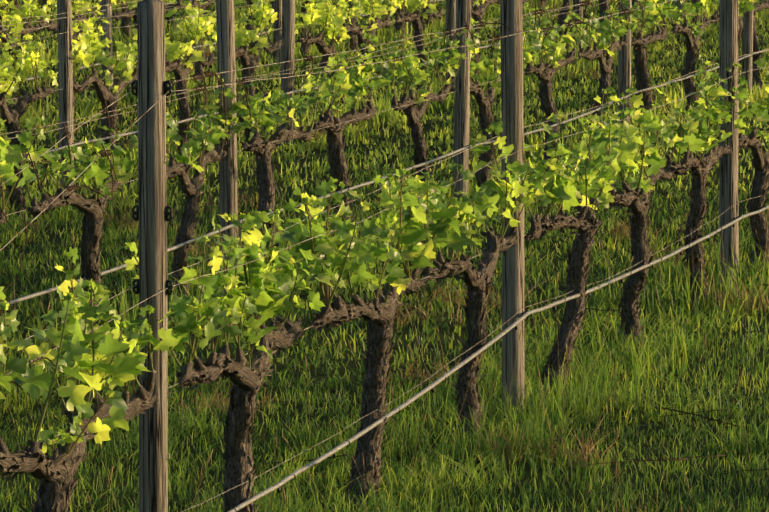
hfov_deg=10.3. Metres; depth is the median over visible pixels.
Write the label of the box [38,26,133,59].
tall grass
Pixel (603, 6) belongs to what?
vine
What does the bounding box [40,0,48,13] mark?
vine
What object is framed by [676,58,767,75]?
short grass
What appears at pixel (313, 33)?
short grass
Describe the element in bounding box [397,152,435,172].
grass tuft
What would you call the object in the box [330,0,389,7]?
tall grass
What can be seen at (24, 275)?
short grass
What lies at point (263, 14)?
vine
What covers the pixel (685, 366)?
short grass
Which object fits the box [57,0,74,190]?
post
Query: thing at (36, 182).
short grass
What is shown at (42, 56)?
tall grass
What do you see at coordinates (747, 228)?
tall grass
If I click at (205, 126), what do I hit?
vine
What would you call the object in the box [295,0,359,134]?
vine
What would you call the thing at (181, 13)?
short grass
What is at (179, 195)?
short grass
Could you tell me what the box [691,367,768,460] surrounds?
grass tuft
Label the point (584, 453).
grass tuft
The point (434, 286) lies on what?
grass tuft
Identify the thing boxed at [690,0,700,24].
vine
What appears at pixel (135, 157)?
tall grass
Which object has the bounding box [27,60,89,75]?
short grass
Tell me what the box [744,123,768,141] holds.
short grass
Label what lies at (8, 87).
vine
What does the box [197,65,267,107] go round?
grass tuft
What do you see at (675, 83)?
short grass
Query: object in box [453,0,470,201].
post
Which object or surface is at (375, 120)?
tall grass
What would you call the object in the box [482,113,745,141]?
short grass
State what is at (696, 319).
tall grass
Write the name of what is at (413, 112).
vine
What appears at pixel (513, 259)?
post
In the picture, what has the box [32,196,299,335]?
tall grass
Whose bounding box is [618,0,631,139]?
post
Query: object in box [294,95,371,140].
grass tuft
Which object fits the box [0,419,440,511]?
short grass
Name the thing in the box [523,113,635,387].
vine
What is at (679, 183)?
short grass
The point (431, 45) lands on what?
short grass
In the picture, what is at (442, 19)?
tall grass
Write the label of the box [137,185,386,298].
tall grass
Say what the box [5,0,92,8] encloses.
short grass
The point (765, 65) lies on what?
tall grass
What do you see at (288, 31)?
post
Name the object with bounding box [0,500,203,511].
short grass
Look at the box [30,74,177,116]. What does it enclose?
tall grass
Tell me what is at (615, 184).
grass tuft
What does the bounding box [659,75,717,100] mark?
grass tuft
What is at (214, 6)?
short grass
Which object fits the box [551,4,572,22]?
grass tuft
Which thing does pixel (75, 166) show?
short grass
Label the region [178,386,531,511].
tall grass
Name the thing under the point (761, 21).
short grass
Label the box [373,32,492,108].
tall grass
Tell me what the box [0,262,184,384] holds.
tall grass
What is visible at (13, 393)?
tall grass
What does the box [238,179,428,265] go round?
tall grass
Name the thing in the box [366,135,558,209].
tall grass
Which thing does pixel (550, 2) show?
tall grass
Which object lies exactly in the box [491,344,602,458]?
grass tuft
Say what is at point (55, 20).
tall grass
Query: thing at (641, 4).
short grass
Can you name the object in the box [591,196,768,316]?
tall grass
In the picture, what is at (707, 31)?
tall grass
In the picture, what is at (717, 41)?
short grass
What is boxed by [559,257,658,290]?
grass tuft
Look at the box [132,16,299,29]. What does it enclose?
short grass
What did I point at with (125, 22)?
vine
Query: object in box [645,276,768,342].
short grass
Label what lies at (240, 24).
tall grass
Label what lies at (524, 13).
tall grass
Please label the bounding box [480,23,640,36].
short grass
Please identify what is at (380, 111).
grass tuft
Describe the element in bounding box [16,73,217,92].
short grass
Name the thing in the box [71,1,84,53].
vine
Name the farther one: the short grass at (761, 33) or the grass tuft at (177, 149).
the short grass at (761, 33)
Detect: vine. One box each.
[0,0,54,107]
[0,33,58,217]
[0,116,48,223]
[0,247,178,511]
[0,322,11,398]
[8,126,134,344]
[9,0,24,60]
[17,0,101,114]
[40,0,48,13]
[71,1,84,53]
[72,10,137,194]
[111,0,167,70]
[118,207,333,511]
[119,1,132,43]
[130,74,250,311]
[132,0,216,162]
[166,0,177,37]
[173,0,215,85]
[203,0,279,152]
[236,70,333,269]
[245,0,260,75]
[282,162,475,506]
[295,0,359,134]
[299,0,311,63]
[301,33,391,246]
[332,0,396,119]
[343,0,357,53]
[372,120,543,441]
[381,28,477,213]
[387,0,444,99]
[393,1,405,38]
[423,2,434,32]
[470,15,540,194]
[471,0,498,82]
[523,1,583,171]
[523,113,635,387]
[537,0,547,7]
[557,0,570,56]
[570,0,638,154]
[587,87,683,343]
[597,0,612,45]
[614,0,678,137]
[631,0,639,37]
[655,15,666,31]
[658,53,752,304]
[659,0,714,120]
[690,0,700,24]
[701,56,768,269]
[710,0,763,51]
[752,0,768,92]
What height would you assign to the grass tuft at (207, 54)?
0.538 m
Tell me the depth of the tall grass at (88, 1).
54.41 m
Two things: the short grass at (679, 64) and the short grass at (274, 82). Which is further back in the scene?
the short grass at (679, 64)
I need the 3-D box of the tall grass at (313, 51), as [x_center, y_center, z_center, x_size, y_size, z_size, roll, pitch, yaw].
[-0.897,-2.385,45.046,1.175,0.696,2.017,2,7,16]
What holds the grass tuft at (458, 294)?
on the ground at (342, 370)
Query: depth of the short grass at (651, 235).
27.74 m
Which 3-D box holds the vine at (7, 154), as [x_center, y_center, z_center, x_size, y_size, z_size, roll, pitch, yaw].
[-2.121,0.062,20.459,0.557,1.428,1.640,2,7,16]
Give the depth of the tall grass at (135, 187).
30.63 m
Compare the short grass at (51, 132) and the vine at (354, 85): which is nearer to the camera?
the vine at (354, 85)
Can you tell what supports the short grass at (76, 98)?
on the ground at (342, 370)
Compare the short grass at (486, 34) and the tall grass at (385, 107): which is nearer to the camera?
the tall grass at (385, 107)
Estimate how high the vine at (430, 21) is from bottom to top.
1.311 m
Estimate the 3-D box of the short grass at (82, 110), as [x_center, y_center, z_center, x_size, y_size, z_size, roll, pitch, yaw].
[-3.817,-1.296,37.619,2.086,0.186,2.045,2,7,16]
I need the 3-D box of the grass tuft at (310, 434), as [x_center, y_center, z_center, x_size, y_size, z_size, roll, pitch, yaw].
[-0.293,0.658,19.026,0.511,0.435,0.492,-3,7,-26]
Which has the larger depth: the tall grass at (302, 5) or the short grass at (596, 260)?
the tall grass at (302, 5)
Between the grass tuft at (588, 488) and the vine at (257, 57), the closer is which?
the grass tuft at (588, 488)
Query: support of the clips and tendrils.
attached to the trellis wires at (398, 408)
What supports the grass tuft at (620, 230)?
on the ground at (342, 370)
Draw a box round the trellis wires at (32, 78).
[14,0,443,82]
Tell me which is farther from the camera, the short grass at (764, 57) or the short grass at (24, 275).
the short grass at (764, 57)
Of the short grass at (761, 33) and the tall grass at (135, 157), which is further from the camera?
the short grass at (761, 33)
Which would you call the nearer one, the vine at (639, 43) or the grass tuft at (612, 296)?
the grass tuft at (612, 296)
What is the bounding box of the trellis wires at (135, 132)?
[0,0,677,162]
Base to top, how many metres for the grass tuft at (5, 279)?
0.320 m
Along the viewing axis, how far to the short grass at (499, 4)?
56.49 m
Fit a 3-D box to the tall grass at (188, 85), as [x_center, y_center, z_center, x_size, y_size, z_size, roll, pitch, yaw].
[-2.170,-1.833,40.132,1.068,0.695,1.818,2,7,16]
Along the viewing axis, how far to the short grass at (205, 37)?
49.76 m
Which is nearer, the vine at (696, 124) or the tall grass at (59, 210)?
the vine at (696, 124)
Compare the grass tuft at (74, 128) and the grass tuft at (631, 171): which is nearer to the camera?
the grass tuft at (631, 171)
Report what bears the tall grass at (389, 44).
on the ground at (342, 370)
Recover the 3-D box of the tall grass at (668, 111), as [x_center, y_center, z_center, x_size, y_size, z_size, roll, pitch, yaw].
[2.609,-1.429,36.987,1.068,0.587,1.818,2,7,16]
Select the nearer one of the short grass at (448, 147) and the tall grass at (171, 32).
the short grass at (448, 147)
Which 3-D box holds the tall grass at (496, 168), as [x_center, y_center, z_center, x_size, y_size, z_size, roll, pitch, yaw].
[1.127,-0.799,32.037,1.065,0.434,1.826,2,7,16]
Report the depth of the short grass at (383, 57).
45.11 m
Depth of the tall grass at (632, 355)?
21.20 m
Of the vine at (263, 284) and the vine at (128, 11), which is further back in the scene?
the vine at (128, 11)
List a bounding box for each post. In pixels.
[21,0,28,21]
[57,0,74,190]
[100,0,112,90]
[137,0,167,511]
[216,0,238,270]
[273,0,281,69]
[280,0,294,143]
[408,22,414,38]
[445,0,455,95]
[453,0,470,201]
[500,0,524,412]
[573,0,582,60]
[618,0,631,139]
[676,0,685,24]
[719,0,738,285]
[741,0,753,90]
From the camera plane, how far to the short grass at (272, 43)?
47.41 m
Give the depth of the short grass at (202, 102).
38.93 m
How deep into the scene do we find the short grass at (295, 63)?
45.23 m
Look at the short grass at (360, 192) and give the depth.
30.24 m
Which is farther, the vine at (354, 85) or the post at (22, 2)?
the post at (22, 2)
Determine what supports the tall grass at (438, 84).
on the ground at (342, 370)
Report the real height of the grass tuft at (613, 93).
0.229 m
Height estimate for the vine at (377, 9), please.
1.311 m
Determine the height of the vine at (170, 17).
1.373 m
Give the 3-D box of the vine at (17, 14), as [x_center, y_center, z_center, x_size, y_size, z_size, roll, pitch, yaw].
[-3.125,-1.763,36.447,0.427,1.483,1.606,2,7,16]
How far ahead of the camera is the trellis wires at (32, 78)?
41.22 m
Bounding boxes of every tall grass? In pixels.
[0,0,76,68]
[0,83,91,131]
[0,184,137,225]
[0,196,56,240]
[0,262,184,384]
[0,300,76,410]
[5,3,115,18]
[7,3,56,25]
[25,162,212,201]
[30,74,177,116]
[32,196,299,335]
[32,449,212,510]
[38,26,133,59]
[78,0,120,12]
[83,7,189,50]
[85,65,217,102]
[118,112,281,177]
[131,4,216,41]
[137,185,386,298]
[166,49,274,88]
[175,0,256,31]
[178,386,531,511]
[200,115,351,158]
[207,26,320,77]
[234,1,318,23]
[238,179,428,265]
[259,36,357,65]
[259,68,403,139]
[268,0,345,14]
[307,51,443,123]
[312,12,414,54]
[323,315,615,462]
[326,164,500,235]
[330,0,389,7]
[357,5,445,45]
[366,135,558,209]
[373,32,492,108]
[393,2,493,36]
[424,257,717,408]
[426,58,536,94]
[433,3,531,26]
[446,129,606,182]
[479,19,584,81]
[482,2,562,19]
[523,9,617,71]
[523,74,667,162]
[526,261,755,357]
[528,0,592,9]
[550,31,650,57]
[571,91,697,148]
[587,2,683,49]
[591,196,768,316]
[631,54,749,129]
[642,18,716,40]
[654,44,768,112]
[666,14,759,30]
[686,0,767,19]
[696,62,768,100]
[711,0,768,14]
[713,191,768,244]
[739,28,768,81]
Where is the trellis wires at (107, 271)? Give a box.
[0,0,768,304]
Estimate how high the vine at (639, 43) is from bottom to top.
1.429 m
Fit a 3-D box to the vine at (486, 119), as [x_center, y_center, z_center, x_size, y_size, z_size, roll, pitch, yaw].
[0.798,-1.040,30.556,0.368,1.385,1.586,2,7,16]
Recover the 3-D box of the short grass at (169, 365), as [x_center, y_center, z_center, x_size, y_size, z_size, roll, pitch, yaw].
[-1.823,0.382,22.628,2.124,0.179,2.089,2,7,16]
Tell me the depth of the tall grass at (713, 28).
50.59 m
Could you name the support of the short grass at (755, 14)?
on the ground at (342, 370)
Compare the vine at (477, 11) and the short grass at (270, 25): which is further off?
the short grass at (270, 25)
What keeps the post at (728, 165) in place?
on the ground at (342, 370)
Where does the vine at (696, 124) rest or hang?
on the ground at (342, 370)
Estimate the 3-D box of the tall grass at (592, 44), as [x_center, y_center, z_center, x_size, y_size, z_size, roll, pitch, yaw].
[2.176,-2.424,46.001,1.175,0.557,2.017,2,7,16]
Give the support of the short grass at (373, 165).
on the ground at (342, 370)
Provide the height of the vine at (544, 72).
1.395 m
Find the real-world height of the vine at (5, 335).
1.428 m
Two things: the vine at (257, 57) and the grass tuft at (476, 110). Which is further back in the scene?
the vine at (257, 57)
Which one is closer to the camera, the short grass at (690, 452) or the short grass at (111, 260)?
the short grass at (690, 452)
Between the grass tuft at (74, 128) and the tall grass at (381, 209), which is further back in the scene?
the grass tuft at (74, 128)
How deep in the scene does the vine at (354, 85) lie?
27.19 m
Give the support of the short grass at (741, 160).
on the ground at (342, 370)
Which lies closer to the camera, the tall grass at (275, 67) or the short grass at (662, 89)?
the short grass at (662, 89)
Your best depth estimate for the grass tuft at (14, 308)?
23.71 m
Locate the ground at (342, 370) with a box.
[0,0,768,511]
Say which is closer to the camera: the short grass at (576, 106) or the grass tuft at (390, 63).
the short grass at (576, 106)
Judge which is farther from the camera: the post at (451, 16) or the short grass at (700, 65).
the short grass at (700, 65)
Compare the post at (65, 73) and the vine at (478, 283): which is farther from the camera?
the post at (65, 73)
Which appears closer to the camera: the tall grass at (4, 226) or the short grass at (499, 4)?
the tall grass at (4, 226)
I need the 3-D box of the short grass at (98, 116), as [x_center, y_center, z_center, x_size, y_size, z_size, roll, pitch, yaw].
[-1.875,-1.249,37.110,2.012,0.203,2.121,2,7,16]
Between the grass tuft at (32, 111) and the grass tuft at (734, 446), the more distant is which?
the grass tuft at (32, 111)
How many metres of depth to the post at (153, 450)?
14.94 m
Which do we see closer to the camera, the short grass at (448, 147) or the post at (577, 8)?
the short grass at (448, 147)
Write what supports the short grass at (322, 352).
on the ground at (342, 370)
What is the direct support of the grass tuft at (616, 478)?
on the ground at (342, 370)
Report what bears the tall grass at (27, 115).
on the ground at (342, 370)
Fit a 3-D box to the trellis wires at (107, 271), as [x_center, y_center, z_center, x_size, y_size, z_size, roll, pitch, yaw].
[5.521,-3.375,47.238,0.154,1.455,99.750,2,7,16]
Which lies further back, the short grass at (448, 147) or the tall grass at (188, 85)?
the tall grass at (188, 85)
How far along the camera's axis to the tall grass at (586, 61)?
44.18 m
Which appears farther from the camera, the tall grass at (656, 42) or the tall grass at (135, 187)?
the tall grass at (656, 42)
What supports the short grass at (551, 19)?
on the ground at (342, 370)
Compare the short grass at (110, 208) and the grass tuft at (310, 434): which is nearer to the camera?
the grass tuft at (310, 434)
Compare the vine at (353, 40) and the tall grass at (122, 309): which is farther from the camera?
the vine at (353, 40)
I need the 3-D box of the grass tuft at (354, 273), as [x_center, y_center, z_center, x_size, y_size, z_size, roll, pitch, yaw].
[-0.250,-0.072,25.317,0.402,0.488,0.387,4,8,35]
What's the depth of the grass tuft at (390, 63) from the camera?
43.42 m
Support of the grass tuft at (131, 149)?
on the ground at (342, 370)
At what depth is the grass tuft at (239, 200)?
29.49 m
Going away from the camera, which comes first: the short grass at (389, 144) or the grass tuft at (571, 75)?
the short grass at (389, 144)
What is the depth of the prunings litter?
19.38 m
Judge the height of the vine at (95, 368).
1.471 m
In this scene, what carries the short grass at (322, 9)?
on the ground at (342, 370)
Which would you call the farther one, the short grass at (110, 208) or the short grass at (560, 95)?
the short grass at (560, 95)
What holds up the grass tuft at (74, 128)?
on the ground at (342, 370)
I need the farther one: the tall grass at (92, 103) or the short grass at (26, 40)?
the short grass at (26, 40)
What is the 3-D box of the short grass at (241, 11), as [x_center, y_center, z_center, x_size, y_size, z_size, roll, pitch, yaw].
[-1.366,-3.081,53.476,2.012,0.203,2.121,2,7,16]
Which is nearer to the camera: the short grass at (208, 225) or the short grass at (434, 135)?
the short grass at (208, 225)
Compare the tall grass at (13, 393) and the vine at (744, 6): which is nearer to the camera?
the tall grass at (13, 393)
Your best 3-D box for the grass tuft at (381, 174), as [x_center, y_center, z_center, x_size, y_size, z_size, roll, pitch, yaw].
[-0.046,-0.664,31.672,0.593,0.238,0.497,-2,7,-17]
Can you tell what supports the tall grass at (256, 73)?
on the ground at (342, 370)
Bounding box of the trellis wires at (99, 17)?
[4,0,200,30]
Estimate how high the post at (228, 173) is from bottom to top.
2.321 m
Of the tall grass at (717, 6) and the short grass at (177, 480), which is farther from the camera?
the tall grass at (717, 6)
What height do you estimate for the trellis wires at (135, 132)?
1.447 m
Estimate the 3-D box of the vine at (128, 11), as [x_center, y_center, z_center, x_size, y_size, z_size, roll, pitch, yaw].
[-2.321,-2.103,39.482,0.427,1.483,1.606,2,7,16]
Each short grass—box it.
[0,27,50,46]
[0,45,136,62]
[0,119,214,152]
[0,136,135,176]
[0,167,51,194]
[0,187,250,237]
[0,226,138,273]
[0,263,57,286]
[0,266,368,323]
[0,308,270,370]
[0,366,175,434]
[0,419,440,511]
[0,421,23,441]
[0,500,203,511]
[4,24,98,38]
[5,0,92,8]
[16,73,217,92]
[16,83,135,110]
[20,8,164,26]
[23,171,325,205]
[24,103,89,123]
[25,362,546,451]
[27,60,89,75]
[29,36,214,50]
[34,104,301,130]
[49,7,215,18]
[55,224,451,283]
[75,58,279,77]
[85,25,268,40]
[97,143,407,181]
[118,47,335,66]
[119,0,245,10]
[124,90,345,115]
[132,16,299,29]
[168,315,644,389]
[170,192,534,244]
[176,128,453,159]
[181,7,361,20]
[187,72,413,98]
[203,34,391,54]
[234,1,393,11]
[241,63,444,83]
[258,26,424,43]
[265,104,527,137]
[275,174,602,216]
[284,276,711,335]
[297,19,441,32]
[302,44,500,68]
[317,91,581,119]
[321,423,768,511]
[351,30,554,56]
[357,12,498,22]
[357,154,647,185]
[381,79,617,102]
[388,2,558,15]
[403,241,750,292]
[427,132,692,164]
[428,30,597,47]
[436,0,593,5]
[446,366,768,464]
[470,210,767,256]
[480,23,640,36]
[480,66,671,87]
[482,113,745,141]
[488,48,704,74]
[494,13,666,25]
[534,100,761,124]
[535,175,768,222]
[539,3,687,17]
[540,327,768,398]
[549,42,741,61]
[571,0,715,7]
[587,34,768,49]
[606,85,764,105]
[615,162,754,193]
[617,20,768,38]
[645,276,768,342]
[650,71,768,89]
[665,15,768,28]
[675,148,752,166]
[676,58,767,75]
[701,6,766,17]
[714,257,767,294]
[738,46,768,62]
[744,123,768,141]
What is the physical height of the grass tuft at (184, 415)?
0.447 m
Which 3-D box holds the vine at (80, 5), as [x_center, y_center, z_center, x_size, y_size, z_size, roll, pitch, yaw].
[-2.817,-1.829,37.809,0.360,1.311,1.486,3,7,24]
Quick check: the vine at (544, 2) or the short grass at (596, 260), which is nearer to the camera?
the short grass at (596, 260)
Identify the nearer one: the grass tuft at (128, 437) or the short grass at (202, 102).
the grass tuft at (128, 437)
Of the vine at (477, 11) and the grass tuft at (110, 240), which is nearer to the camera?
the grass tuft at (110, 240)
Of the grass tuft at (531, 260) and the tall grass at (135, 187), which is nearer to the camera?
the grass tuft at (531, 260)
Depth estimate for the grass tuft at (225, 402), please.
20.25 m
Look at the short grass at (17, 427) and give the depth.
19.43 m
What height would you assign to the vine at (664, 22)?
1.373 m
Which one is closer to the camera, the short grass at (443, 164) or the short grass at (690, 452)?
the short grass at (690, 452)
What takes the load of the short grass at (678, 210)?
on the ground at (342, 370)
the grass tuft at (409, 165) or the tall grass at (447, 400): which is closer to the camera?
the tall grass at (447, 400)
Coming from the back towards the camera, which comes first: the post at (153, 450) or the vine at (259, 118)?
the vine at (259, 118)
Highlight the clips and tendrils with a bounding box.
[0,0,663,459]
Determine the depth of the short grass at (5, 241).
26.95 m
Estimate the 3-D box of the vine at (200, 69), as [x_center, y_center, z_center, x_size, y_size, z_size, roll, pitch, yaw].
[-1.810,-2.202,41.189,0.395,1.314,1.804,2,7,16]
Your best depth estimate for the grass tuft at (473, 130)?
35.62 m
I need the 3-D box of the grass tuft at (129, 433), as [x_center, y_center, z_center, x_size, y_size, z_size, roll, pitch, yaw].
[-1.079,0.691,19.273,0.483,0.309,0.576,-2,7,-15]
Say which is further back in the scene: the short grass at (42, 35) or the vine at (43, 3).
the vine at (43, 3)
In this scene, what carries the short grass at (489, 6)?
on the ground at (342, 370)
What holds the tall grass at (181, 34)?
on the ground at (342, 370)
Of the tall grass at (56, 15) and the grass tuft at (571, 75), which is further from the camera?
the tall grass at (56, 15)
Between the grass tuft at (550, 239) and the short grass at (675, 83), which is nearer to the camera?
the grass tuft at (550, 239)
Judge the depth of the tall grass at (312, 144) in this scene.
34.47 m
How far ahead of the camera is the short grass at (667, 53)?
46.13 m
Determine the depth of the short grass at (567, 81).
41.99 m
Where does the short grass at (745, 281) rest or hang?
on the ground at (342, 370)
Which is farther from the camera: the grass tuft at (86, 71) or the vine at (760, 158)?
the grass tuft at (86, 71)
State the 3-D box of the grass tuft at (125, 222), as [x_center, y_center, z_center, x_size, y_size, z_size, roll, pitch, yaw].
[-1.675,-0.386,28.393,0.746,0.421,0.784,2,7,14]
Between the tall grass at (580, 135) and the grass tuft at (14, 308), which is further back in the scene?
the tall grass at (580, 135)
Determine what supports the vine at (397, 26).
on the ground at (342, 370)
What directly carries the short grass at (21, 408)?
on the ground at (342, 370)
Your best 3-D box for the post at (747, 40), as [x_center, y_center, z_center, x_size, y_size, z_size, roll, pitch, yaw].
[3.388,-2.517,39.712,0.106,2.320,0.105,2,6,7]
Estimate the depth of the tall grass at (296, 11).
52.61 m
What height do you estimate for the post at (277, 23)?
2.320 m
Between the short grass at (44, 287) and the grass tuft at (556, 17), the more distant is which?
the grass tuft at (556, 17)
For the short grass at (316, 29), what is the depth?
51.05 m
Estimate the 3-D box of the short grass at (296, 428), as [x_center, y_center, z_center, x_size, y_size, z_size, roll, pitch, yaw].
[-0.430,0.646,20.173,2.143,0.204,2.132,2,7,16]
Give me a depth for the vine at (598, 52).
33.94 m
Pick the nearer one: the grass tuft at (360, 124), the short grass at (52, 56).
the grass tuft at (360, 124)
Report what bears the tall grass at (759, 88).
on the ground at (342, 370)
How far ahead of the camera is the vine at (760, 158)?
25.83 m
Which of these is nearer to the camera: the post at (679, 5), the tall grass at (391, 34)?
the tall grass at (391, 34)
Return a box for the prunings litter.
[267,250,768,488]
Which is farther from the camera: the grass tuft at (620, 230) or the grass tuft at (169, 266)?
the grass tuft at (620, 230)
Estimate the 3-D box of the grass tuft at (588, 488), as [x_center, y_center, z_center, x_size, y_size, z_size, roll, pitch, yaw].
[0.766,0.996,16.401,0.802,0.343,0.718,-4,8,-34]
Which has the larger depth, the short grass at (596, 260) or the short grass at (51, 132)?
the short grass at (51, 132)
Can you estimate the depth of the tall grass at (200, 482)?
15.30 m
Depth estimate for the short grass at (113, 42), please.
48.07 m
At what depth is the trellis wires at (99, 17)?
48.53 m
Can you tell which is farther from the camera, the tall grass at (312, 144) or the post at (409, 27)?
the post at (409, 27)
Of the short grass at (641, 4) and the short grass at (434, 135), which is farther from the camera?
the short grass at (641, 4)
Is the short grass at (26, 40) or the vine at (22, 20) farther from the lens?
the short grass at (26, 40)
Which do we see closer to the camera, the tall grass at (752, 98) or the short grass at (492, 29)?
the tall grass at (752, 98)
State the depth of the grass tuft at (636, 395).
20.27 m
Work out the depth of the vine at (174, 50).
32.38 m
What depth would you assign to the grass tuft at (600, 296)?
24.04 m
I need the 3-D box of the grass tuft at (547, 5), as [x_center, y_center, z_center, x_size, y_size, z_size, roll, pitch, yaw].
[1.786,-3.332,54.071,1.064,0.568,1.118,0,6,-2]
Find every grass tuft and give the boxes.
[0,99,58,121]
[0,247,43,284]
[0,275,20,315]
[26,90,93,135]
[62,223,172,250]
[79,50,100,74]
[81,182,168,230]
[95,139,166,157]
[97,411,200,466]
[109,376,207,443]
[118,123,137,151]
[128,381,226,437]
[166,142,200,157]
[167,194,212,262]
[167,206,219,261]
[167,244,206,272]
[174,377,288,413]
[186,26,216,60]
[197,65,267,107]
[198,159,286,212]
[265,356,356,454]
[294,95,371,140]
[295,102,387,130]
[344,256,373,282]
[348,89,401,118]
[351,150,404,181]
[372,26,425,71]
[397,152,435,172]
[416,251,499,296]
[420,249,555,310]
[446,248,563,271]
[447,115,481,136]
[468,369,647,468]
[470,95,477,113]
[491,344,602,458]
[524,223,600,247]
[528,0,560,13]
[549,239,650,313]
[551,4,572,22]
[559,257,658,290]
[562,49,616,80]
[568,427,697,511]
[573,341,662,411]
[580,168,677,190]
[582,85,617,101]
[583,483,589,511]
[585,273,645,309]
[598,164,646,177]
[600,205,676,240]
[610,208,717,271]
[615,461,616,511]
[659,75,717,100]
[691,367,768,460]
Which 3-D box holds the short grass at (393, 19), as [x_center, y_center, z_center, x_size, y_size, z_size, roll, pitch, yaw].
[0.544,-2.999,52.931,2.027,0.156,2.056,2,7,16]
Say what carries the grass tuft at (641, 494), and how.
on the ground at (342, 370)
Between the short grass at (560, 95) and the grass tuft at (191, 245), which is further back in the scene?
the short grass at (560, 95)
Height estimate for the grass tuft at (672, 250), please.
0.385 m
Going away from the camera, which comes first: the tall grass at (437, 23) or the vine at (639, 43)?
the vine at (639, 43)
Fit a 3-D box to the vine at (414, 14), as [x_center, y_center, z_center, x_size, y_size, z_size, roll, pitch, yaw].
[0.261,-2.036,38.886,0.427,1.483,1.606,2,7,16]
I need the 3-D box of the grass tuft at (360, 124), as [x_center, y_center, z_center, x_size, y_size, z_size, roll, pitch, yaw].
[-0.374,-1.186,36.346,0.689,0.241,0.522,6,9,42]
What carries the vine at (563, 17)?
on the ground at (342, 370)
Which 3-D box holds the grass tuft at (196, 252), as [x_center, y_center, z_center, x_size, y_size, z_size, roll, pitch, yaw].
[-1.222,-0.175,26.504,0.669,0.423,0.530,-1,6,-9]
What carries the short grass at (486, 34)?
on the ground at (342, 370)
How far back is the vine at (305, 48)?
44.67 m
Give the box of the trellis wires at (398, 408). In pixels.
[0,0,768,511]
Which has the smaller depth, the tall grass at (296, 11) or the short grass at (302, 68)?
the short grass at (302, 68)
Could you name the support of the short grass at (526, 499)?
on the ground at (342, 370)
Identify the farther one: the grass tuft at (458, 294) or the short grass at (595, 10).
the short grass at (595, 10)
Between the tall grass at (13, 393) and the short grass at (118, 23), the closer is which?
the tall grass at (13, 393)
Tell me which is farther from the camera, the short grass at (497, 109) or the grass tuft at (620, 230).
the short grass at (497, 109)
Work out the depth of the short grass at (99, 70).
43.36 m
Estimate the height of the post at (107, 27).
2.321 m
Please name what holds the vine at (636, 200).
on the ground at (342, 370)
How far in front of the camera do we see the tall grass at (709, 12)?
52.66 m
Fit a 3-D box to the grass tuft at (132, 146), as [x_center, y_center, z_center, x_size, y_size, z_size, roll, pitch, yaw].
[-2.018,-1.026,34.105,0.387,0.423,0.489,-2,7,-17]
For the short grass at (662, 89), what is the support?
on the ground at (342, 370)
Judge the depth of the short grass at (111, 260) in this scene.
26.33 m
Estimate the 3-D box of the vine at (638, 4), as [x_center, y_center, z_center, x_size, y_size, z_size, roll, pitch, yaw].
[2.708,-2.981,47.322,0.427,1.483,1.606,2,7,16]
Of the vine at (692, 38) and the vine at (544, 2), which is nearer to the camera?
the vine at (692, 38)
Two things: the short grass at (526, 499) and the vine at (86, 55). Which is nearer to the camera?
the short grass at (526, 499)
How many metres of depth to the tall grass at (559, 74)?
42.85 m
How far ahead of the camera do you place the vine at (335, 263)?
17.63 m
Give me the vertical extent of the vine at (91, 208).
1.297 m
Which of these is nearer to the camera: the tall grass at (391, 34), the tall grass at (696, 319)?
the tall grass at (696, 319)

